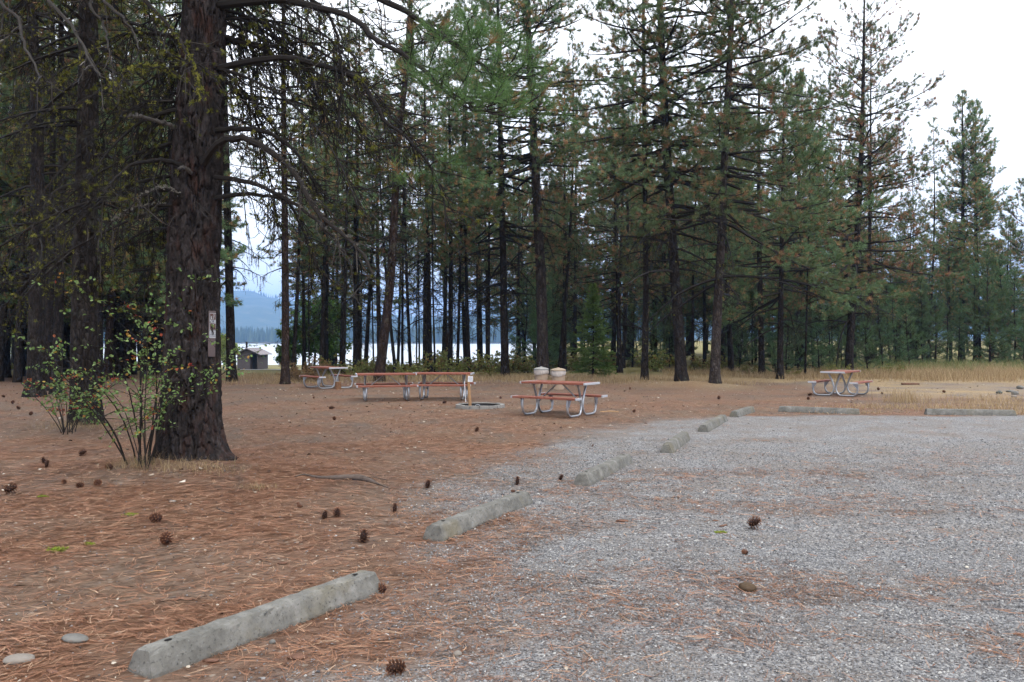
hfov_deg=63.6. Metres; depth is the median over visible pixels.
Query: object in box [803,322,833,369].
young pine
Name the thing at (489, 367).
bush
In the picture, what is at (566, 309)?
pine tree
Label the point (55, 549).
lichen clump
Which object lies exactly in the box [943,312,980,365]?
young pine
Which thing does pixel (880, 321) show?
young pine
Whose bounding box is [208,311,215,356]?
trail sign
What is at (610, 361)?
bush
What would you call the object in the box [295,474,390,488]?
fallen branch
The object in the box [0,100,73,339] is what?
pine tree
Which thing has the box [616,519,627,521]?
bark chip
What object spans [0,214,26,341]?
pine tree
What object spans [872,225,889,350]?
pine tree
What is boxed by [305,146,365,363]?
pine tree
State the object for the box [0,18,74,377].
pine tree
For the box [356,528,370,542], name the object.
pine cone
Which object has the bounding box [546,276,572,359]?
young pine
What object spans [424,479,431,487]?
pine cone
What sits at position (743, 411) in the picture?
wheel stop
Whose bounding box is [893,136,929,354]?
pine tree
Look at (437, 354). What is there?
bush
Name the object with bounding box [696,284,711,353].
pine tree
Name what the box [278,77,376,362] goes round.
pine tree
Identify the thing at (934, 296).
young pine
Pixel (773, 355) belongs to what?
young pine
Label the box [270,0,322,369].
pine tree
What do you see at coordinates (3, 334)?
pine tree
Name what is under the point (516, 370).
bush
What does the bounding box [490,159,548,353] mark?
pine tree
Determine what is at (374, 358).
bush
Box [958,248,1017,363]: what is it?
young pine
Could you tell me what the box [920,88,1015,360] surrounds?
pine tree
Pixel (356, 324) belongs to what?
pine tree
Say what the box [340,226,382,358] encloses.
pine tree
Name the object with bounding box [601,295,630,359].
young pine
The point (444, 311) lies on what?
pine tree
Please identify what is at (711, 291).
pine tree
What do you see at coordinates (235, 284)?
pine tree
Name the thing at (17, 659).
rock
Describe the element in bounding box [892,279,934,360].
young pine
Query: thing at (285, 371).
pine tree
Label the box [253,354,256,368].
door
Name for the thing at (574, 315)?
pine tree
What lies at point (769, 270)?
pine tree
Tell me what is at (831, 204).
pine tree
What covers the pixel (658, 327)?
young pine
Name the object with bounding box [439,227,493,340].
pine tree
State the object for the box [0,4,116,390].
pine tree
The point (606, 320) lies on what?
young pine
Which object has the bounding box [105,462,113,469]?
pine cone
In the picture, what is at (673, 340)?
young pine
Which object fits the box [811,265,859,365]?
young pine
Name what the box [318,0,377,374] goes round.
pine tree
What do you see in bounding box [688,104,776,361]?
pine tree
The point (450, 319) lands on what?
pine tree
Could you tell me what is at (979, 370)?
dry grass
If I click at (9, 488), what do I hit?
pine cone
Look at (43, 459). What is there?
pine cone
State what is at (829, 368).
bush
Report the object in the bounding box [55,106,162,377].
pine tree
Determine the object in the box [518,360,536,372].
bush
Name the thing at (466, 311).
pine tree
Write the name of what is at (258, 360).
toilet building
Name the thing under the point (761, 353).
pine tree
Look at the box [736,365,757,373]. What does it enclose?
bush
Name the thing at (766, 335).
young pine
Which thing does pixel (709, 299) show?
pine tree
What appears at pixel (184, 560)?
pine straw
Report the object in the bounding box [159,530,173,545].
pine cone
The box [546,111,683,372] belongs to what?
pine tree
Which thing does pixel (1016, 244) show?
pine tree
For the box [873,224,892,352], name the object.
pine tree
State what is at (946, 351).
young pine
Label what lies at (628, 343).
pine tree
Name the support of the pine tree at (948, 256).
on the ground at (800, 427)
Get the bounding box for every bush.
[275,356,330,381]
[305,353,351,376]
[342,364,365,375]
[350,356,387,372]
[352,353,387,370]
[360,358,375,372]
[386,358,400,370]
[386,366,392,372]
[393,359,428,377]
[403,358,426,369]
[414,347,454,370]
[416,363,430,371]
[421,350,455,370]
[425,353,460,375]
[439,353,466,371]
[450,354,479,371]
[470,349,516,374]
[471,359,492,371]
[474,368,499,378]
[486,346,527,372]
[509,355,534,372]
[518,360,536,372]
[549,357,557,368]
[567,352,582,364]
[567,360,583,370]
[580,354,614,365]
[594,353,623,367]
[615,358,636,366]
[630,348,673,371]
[631,353,652,366]
[659,357,674,367]
[687,357,707,371]
[688,353,709,369]
[707,353,727,367]
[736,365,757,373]
[785,368,802,376]
[822,364,853,375]
[873,364,905,375]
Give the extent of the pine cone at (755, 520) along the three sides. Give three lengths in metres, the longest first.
0.131 x 0.125 x 0.119 m
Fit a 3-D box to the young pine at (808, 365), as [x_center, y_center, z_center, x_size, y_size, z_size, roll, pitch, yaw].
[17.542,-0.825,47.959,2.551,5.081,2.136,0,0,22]
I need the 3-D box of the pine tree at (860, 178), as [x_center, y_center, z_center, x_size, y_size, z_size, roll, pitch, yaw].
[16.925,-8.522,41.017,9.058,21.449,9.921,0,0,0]
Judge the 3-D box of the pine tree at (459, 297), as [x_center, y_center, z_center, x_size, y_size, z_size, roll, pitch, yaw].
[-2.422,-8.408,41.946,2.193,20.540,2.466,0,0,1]
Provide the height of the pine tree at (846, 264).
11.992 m
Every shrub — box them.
[0,257,271,468]
[19,361,125,434]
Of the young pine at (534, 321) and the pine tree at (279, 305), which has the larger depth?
the pine tree at (279, 305)
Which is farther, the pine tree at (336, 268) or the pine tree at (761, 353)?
the pine tree at (336, 268)
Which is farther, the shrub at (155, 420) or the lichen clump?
the shrub at (155, 420)
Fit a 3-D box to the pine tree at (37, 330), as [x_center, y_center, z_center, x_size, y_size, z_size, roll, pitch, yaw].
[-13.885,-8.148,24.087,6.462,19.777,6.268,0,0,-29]
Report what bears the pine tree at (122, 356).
on the ground at (800, 427)
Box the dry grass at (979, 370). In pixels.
[13,356,1023,490]
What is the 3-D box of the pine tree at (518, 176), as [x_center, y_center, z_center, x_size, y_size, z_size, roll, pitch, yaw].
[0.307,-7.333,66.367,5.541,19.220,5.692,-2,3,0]
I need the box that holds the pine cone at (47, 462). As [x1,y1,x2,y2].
[44,460,49,467]
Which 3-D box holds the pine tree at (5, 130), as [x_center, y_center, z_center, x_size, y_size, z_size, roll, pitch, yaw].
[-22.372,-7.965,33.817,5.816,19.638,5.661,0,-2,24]
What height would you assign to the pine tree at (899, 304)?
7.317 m
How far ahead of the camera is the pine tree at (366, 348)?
56.43 m
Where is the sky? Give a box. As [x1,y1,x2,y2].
[0,0,1023,317]
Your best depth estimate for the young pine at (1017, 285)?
48.03 m
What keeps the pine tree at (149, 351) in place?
on the ground at (800, 427)
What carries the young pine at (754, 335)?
on the ground at (800, 427)
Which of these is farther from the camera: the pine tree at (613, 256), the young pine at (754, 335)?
the pine tree at (613, 256)
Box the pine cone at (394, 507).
[390,503,398,512]
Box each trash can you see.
[533,367,548,387]
[550,367,565,389]
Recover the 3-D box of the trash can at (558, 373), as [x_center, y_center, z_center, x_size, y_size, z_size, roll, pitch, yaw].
[1.613,1.309,28.821,0.550,0.778,0.550,0,0,38]
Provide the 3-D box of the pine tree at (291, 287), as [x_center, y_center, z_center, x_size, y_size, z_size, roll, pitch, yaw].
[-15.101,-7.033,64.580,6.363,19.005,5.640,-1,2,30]
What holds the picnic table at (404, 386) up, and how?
on the ground at (800, 427)
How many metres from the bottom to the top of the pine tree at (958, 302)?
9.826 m
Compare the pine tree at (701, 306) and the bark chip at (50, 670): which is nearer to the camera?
the bark chip at (50, 670)
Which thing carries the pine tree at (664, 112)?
on the ground at (800, 427)
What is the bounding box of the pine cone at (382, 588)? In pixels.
[378,582,386,592]
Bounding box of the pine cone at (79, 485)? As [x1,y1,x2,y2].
[76,481,84,487]
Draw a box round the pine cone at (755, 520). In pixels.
[747,515,761,528]
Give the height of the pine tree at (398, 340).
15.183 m
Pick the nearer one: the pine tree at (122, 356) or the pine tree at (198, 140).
the pine tree at (198, 140)
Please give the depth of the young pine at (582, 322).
63.42 m
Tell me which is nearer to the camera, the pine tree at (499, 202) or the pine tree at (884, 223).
the pine tree at (499, 202)
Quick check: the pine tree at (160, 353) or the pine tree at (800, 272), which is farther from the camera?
the pine tree at (800, 272)
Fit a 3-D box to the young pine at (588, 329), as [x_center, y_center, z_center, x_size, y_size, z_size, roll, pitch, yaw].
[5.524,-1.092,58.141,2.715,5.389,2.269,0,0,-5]
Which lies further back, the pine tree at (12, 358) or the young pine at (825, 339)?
the pine tree at (12, 358)
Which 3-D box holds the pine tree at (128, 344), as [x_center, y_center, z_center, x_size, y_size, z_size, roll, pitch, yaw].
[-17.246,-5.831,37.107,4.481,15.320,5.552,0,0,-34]
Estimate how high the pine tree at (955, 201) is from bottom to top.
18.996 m
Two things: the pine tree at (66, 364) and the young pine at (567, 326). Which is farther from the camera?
the young pine at (567, 326)
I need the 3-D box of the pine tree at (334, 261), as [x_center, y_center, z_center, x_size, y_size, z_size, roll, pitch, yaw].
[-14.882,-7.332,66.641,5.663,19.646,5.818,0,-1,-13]
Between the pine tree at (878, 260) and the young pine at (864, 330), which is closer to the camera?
the young pine at (864, 330)
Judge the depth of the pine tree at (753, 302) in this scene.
61.63 m
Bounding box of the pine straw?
[0,398,1023,681]
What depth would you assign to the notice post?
20.89 m
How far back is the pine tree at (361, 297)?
70.57 m
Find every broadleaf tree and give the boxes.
[221,333,225,368]
[273,328,298,366]
[277,293,346,370]
[313,297,352,365]
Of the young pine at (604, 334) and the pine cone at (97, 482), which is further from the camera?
the young pine at (604, 334)
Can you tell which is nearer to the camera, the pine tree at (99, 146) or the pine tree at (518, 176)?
the pine tree at (99, 146)
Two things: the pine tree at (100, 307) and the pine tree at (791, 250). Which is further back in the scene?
the pine tree at (791, 250)
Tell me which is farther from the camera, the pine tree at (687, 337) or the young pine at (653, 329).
the pine tree at (687, 337)
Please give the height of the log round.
0.284 m
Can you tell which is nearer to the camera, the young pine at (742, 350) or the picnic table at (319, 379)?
the picnic table at (319, 379)
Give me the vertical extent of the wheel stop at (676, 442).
0.211 m
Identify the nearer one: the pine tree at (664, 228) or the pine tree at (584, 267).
the pine tree at (664, 228)
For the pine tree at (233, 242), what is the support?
on the ground at (800, 427)
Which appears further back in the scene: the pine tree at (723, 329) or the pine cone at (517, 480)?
the pine tree at (723, 329)
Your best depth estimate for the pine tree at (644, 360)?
32.85 m
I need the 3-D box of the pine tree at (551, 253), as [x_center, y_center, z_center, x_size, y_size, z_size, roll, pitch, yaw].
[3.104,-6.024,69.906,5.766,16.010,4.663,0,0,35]
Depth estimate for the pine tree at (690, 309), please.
76.32 m
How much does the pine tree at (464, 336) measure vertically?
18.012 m
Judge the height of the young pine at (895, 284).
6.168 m
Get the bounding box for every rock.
[2,653,34,664]
[61,633,88,642]
[453,650,461,656]
[738,582,756,591]
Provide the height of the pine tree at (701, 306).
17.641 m
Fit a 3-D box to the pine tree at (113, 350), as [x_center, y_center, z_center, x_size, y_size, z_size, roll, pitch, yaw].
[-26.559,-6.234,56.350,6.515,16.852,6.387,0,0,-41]
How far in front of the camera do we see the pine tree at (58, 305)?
26.52 m
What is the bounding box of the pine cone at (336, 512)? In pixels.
[332,507,342,517]
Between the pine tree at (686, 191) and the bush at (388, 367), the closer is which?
the bush at (388, 367)
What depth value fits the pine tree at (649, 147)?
56.33 m
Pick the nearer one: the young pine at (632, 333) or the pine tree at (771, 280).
the young pine at (632, 333)
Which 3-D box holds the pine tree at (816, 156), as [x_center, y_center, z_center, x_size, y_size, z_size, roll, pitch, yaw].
[12.394,-5.252,37.171,10.110,14.199,8.349,0,0,24]
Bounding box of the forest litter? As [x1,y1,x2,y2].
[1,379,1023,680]
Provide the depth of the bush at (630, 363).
51.95 m
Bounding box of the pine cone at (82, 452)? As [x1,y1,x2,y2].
[78,448,86,455]
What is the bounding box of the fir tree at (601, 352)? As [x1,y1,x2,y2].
[565,283,616,376]
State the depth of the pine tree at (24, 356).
39.99 m
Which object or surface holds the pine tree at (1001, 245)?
on the ground at (800, 427)
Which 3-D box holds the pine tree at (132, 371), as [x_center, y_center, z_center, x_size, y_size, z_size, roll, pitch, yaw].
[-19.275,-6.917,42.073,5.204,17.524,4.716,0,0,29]
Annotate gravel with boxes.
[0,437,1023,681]
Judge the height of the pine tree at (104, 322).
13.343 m
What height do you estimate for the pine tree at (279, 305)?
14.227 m
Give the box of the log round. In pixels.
[335,382,340,388]
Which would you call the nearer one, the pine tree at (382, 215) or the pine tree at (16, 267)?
the pine tree at (16, 267)
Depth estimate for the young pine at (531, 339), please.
56.94 m
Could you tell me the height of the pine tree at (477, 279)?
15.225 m
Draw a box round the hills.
[105,291,1017,338]
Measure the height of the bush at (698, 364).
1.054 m
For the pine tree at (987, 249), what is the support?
on the ground at (800, 427)
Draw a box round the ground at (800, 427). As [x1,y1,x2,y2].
[0,339,1023,681]
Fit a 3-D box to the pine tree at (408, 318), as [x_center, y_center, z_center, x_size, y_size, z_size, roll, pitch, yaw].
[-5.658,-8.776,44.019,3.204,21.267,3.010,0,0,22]
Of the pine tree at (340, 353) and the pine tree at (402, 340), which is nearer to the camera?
the pine tree at (402, 340)
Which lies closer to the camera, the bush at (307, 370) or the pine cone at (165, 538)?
the pine cone at (165, 538)
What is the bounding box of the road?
[224,369,347,369]
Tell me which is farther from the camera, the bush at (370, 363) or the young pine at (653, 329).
the young pine at (653, 329)
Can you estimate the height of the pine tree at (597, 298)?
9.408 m
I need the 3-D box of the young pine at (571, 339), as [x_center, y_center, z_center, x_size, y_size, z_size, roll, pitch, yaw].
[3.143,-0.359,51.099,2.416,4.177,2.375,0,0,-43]
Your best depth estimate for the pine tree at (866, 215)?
75.06 m
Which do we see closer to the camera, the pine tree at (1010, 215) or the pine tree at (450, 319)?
the pine tree at (450, 319)
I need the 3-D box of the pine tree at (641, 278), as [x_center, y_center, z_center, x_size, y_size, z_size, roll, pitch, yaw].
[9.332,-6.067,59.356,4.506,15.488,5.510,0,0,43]
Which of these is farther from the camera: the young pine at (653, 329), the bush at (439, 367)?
the young pine at (653, 329)
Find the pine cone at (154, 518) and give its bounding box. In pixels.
[149,511,162,522]
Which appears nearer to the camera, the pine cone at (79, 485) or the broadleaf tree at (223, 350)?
the pine cone at (79, 485)
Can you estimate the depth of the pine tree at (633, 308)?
68.42 m
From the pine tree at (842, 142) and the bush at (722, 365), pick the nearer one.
the bush at (722, 365)
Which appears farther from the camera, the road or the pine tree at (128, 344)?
the road
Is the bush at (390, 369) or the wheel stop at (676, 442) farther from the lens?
the bush at (390, 369)
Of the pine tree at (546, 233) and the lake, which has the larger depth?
the lake
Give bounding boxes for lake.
[103,344,536,364]
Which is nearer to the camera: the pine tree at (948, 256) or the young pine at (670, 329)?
the young pine at (670, 329)
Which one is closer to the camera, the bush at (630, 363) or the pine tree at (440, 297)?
the bush at (630, 363)
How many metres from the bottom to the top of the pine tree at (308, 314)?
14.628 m
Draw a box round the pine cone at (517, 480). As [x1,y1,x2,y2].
[514,476,520,484]
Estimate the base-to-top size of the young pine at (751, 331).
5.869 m
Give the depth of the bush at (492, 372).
37.37 m
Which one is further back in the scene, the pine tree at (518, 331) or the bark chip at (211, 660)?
the pine tree at (518, 331)
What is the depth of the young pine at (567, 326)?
55.61 m
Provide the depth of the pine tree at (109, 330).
36.43 m
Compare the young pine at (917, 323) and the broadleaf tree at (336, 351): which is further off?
the broadleaf tree at (336, 351)
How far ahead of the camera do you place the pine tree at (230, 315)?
34.51 m
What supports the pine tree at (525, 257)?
on the ground at (800, 427)
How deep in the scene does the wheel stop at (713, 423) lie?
16.15 m
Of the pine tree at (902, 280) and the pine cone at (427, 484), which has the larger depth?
the pine tree at (902, 280)
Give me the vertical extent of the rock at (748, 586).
0.067 m
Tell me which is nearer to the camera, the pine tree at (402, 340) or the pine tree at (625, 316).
the pine tree at (402, 340)
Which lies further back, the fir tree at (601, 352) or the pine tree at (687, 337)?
the pine tree at (687, 337)
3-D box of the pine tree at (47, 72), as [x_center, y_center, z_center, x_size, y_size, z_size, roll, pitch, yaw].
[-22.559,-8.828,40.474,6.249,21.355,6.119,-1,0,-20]
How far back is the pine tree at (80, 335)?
15.96 m
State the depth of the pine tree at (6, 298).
33.84 m
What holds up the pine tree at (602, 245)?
on the ground at (800, 427)
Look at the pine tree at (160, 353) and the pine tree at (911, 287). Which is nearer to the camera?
the pine tree at (160, 353)
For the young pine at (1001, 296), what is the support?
on the ground at (800, 427)
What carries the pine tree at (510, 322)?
on the ground at (800, 427)
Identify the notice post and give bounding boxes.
[464,375,472,405]
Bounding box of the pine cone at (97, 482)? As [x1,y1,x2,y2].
[93,479,101,485]
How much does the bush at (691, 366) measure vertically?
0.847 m
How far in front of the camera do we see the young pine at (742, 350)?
46.96 m
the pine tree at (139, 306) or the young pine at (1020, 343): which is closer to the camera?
the pine tree at (139, 306)
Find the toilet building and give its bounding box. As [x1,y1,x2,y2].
[236,342,271,368]
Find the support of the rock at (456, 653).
on the ground at (800, 427)
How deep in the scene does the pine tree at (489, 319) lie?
39.64 m
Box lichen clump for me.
[46,545,67,551]
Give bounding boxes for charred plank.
[901,383,919,384]
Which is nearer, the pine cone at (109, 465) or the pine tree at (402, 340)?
the pine cone at (109, 465)
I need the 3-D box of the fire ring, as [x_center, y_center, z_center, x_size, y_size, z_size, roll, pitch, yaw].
[-0.812,1.684,21.150,1.260,0.198,1.260,0,0,0]
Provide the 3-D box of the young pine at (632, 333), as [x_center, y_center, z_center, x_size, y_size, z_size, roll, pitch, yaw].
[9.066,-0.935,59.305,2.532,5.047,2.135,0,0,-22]
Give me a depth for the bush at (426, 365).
43.16 m
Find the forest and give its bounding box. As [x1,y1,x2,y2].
[103,288,1013,341]
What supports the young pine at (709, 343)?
on the ground at (800, 427)
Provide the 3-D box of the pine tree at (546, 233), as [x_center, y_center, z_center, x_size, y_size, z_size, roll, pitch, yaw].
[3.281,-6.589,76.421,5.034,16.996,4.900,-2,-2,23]
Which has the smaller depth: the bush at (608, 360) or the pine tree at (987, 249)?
the bush at (608, 360)
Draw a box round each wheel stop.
[127,570,380,678]
[423,491,532,541]
[574,454,633,485]
[660,431,689,452]
[698,414,727,431]
[729,406,754,416]
[778,406,859,414]
[924,408,1016,415]
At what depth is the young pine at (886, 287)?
51.92 m
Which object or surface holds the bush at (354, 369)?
on the ground at (800, 427)
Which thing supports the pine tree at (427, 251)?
on the ground at (800, 427)
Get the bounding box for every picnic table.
[299,366,357,388]
[355,372,417,400]
[410,372,475,399]
[511,380,607,417]
[808,370,872,396]
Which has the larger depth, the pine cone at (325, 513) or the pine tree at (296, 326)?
the pine tree at (296, 326)
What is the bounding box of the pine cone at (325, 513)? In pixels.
[319,510,328,518]
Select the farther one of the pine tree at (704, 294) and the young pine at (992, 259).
the pine tree at (704, 294)
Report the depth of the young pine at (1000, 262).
54.96 m
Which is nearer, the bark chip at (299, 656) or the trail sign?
the bark chip at (299, 656)
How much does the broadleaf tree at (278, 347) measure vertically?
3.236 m
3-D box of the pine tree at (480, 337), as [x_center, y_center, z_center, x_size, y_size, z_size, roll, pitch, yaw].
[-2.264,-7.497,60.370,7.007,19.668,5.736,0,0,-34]
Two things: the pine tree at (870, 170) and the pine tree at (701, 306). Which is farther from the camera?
the pine tree at (701, 306)
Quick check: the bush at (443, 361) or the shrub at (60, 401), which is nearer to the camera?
the shrub at (60, 401)
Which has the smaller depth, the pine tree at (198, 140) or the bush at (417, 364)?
the pine tree at (198, 140)
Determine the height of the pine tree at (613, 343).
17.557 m
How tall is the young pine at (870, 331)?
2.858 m
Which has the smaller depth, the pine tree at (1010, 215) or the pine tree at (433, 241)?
the pine tree at (433, 241)
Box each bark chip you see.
[46,669,57,673]
[202,658,218,662]
[287,653,307,659]
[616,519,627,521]
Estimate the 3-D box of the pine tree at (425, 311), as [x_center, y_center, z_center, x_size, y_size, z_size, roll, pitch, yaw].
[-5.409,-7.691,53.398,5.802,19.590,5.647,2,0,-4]
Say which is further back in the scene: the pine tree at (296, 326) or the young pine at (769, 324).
the young pine at (769, 324)
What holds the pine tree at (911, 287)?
on the ground at (800, 427)
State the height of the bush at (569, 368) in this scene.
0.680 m
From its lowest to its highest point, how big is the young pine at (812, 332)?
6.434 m
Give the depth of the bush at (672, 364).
50.38 m
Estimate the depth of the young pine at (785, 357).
40.88 m
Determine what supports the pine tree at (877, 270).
on the ground at (800, 427)
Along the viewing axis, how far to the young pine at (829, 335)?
45.96 m
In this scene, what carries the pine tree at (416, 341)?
on the ground at (800, 427)
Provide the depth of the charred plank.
31.94 m
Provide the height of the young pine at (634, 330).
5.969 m
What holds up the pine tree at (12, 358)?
on the ground at (800, 427)
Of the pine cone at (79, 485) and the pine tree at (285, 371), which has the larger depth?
the pine tree at (285, 371)
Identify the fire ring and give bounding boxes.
[456,402,504,408]
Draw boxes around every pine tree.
[0,0,72,381]
[0,0,156,396]
[0,0,164,394]
[0,0,270,425]
[0,0,582,461]
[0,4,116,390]
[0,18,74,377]
[0,24,106,382]
[0,64,28,203]
[0,76,29,375]
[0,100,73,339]
[0,120,25,333]
[0,151,29,354]
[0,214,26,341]
[9,4,76,295]
[11,128,105,375]
[11,318,27,369]
[30,10,168,385]
[45,12,140,314]
[47,13,173,379]
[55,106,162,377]
[63,259,106,371]
[69,118,164,372]
[72,0,247,346]
[73,43,165,378]
[100,51,158,374]
[103,80,167,373]
[103,291,124,370]
[104,122,165,377]
[107,55,173,375]
[119,298,142,370]
[136,329,149,370]
[139,30,171,373]
[140,116,246,340]
[158,0,290,381]
[174,97,244,316]
[223,4,383,383]
[252,66,336,373]
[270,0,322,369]
[275,192,321,368]
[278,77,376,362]
[288,31,417,370]
[289,13,359,370]
[289,143,351,337]
[293,162,352,361]
[295,180,316,368]
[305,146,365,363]
[315,153,360,364]
[317,0,482,381]
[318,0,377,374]
[320,118,361,360]
[333,199,380,354]
[338,100,415,348]
[338,122,410,362]
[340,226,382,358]
[348,8,498,371]
[350,68,411,372]
[359,128,387,359]
[373,186,423,363]
[376,0,429,372]
[386,68,419,371]
[386,73,462,362]
[403,12,498,371]
[405,187,423,359]
[406,130,426,361]
[407,0,596,377]
[409,101,483,369]
[410,148,470,358]
[414,77,453,371]
[430,0,634,378]
[431,114,522,357]
[433,0,494,371]
[433,134,494,363]
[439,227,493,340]
[445,0,484,371]
[456,46,517,375]
[461,140,517,362]
[469,144,487,363]
[485,177,559,363]
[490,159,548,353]
[490,189,550,343]
[491,132,546,357]
[520,58,603,370]
[520,171,541,358]
[524,178,577,314]
[524,179,561,358]
[530,82,615,358]
[532,26,604,367]
[542,162,590,242]
[544,205,585,343]
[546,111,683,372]
[548,0,774,381]
[548,249,581,342]
[553,187,602,353]
[562,0,720,379]
[578,102,654,364]
[581,255,613,344]
[584,164,625,342]
[585,0,857,383]
[587,143,656,359]
[600,56,661,367]
[603,103,657,359]
[604,14,641,370]
[610,150,681,339]
[610,193,634,356]
[619,132,690,363]
[628,193,696,358]
[632,137,713,339]
[638,107,706,362]
[652,119,683,352]
[656,186,708,355]
[666,194,706,355]
[667,59,771,371]
[676,92,717,366]
[677,147,738,366]
[678,63,910,378]
[684,138,768,364]
[685,170,743,345]
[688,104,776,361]
[695,172,765,332]
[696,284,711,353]
[706,0,812,374]
[708,216,776,357]
[710,187,763,363]
[750,213,805,331]
[754,186,787,356]
[755,70,856,367]
[762,187,822,332]
[763,113,830,365]
[763,153,822,363]
[764,0,965,374]
[788,100,830,372]
[805,125,844,342]
[810,128,864,351]
[812,111,944,363]
[816,203,874,334]
[826,163,879,270]
[827,218,883,361]
[840,22,904,365]
[854,170,892,271]
[856,222,898,352]
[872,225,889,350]
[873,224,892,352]
[874,260,912,345]
[881,221,924,358]
[887,199,933,356]
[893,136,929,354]
[895,249,934,354]
[909,117,959,363]
[911,253,938,345]
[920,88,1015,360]
[927,221,977,360]
[933,240,972,357]
[935,97,1022,362]
[955,220,999,356]
[964,177,1023,361]
[982,217,1023,359]
[994,214,1023,334]
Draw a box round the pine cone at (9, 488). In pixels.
[3,482,17,493]
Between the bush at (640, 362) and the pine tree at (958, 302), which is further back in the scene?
the pine tree at (958, 302)
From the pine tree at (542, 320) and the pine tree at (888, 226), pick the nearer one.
the pine tree at (542, 320)
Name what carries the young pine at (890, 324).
on the ground at (800, 427)
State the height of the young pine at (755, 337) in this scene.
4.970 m
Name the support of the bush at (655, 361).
on the ground at (800, 427)
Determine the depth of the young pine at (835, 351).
43.97 m
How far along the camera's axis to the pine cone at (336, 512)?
7.94 m
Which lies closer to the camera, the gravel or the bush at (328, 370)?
the gravel
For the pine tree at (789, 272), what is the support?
on the ground at (800, 427)
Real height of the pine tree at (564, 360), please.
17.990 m
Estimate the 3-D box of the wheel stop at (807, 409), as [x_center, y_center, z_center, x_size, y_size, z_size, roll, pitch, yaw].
[7.264,1.653,19.609,1.830,0.177,0.229,0,0,29]
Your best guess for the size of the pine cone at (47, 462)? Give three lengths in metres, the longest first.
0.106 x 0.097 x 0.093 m
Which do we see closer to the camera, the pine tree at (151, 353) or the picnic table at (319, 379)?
the picnic table at (319, 379)
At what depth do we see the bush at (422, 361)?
45.64 m
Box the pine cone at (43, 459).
[39,457,47,463]
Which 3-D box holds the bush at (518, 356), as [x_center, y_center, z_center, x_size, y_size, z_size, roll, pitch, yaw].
[-0.020,1.002,45.082,2.430,1.464,2.291,0,0,13]
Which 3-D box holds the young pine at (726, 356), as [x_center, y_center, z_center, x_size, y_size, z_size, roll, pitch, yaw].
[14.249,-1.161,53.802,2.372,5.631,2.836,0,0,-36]
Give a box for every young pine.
[508,274,536,362]
[519,283,551,366]
[521,308,555,359]
[521,308,558,363]
[528,286,560,364]
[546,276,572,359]
[548,303,578,364]
[549,293,577,360]
[568,286,592,357]
[570,294,606,359]
[592,282,611,355]
[595,321,610,359]
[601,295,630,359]
[616,276,651,366]
[626,296,641,361]
[635,313,666,366]
[648,292,690,367]
[649,295,672,361]
[657,308,689,356]
[664,279,699,358]
[706,296,741,355]
[721,304,755,367]
[724,319,757,370]
[725,292,749,363]
[734,279,776,364]
[743,308,768,361]
[749,307,773,360]
[752,303,791,368]
[764,281,793,357]
[765,341,783,372]
[770,320,804,371]
[783,307,818,368]
[794,297,833,368]
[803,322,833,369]
[805,304,824,356]
[808,304,845,367]
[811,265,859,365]
[814,308,845,360]
[818,269,861,363]
[827,284,881,363]
[830,332,854,367]
[842,268,887,358]
[854,321,888,368]
[855,298,902,366]
[874,275,917,361]
[874,279,912,363]
[876,284,912,364]
[888,304,928,366]
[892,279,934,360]
[897,275,944,363]
[912,275,956,360]
[913,299,958,364]
[923,277,970,363]
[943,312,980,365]
[945,262,1006,361]
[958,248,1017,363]
[980,268,1021,361]
[981,259,1021,362]
[982,266,1023,362]
[1004,312,1023,364]
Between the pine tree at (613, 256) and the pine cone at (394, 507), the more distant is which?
the pine tree at (613, 256)
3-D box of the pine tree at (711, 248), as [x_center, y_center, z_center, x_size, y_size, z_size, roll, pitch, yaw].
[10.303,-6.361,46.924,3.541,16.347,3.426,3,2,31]
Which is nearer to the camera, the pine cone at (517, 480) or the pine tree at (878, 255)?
the pine cone at (517, 480)
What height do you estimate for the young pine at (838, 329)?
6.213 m
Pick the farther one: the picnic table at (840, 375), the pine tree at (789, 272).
the pine tree at (789, 272)
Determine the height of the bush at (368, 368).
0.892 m
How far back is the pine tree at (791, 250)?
57.48 m
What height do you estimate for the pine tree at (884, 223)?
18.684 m
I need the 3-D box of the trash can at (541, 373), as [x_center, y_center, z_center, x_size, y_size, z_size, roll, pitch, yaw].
[1.064,1.316,30.055,0.550,0.778,0.551,0,0,18]
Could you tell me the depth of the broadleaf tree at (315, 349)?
57.68 m
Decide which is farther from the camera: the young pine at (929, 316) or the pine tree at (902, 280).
the pine tree at (902, 280)
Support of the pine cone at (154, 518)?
on the ground at (800, 427)
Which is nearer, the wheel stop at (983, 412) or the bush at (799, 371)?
the wheel stop at (983, 412)
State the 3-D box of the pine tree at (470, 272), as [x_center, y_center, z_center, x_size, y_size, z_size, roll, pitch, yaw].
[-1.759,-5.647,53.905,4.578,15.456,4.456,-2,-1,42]
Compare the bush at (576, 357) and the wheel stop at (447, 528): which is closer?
the wheel stop at (447, 528)
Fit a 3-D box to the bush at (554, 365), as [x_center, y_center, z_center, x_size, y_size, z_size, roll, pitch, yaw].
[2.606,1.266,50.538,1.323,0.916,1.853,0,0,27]
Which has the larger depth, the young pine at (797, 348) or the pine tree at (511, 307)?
the pine tree at (511, 307)
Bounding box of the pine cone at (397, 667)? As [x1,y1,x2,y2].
[385,659,405,675]
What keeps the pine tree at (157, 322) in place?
on the ground at (800, 427)
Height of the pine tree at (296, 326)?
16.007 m
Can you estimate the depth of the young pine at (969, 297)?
51.90 m
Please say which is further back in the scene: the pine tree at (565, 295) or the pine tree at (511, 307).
the pine tree at (511, 307)

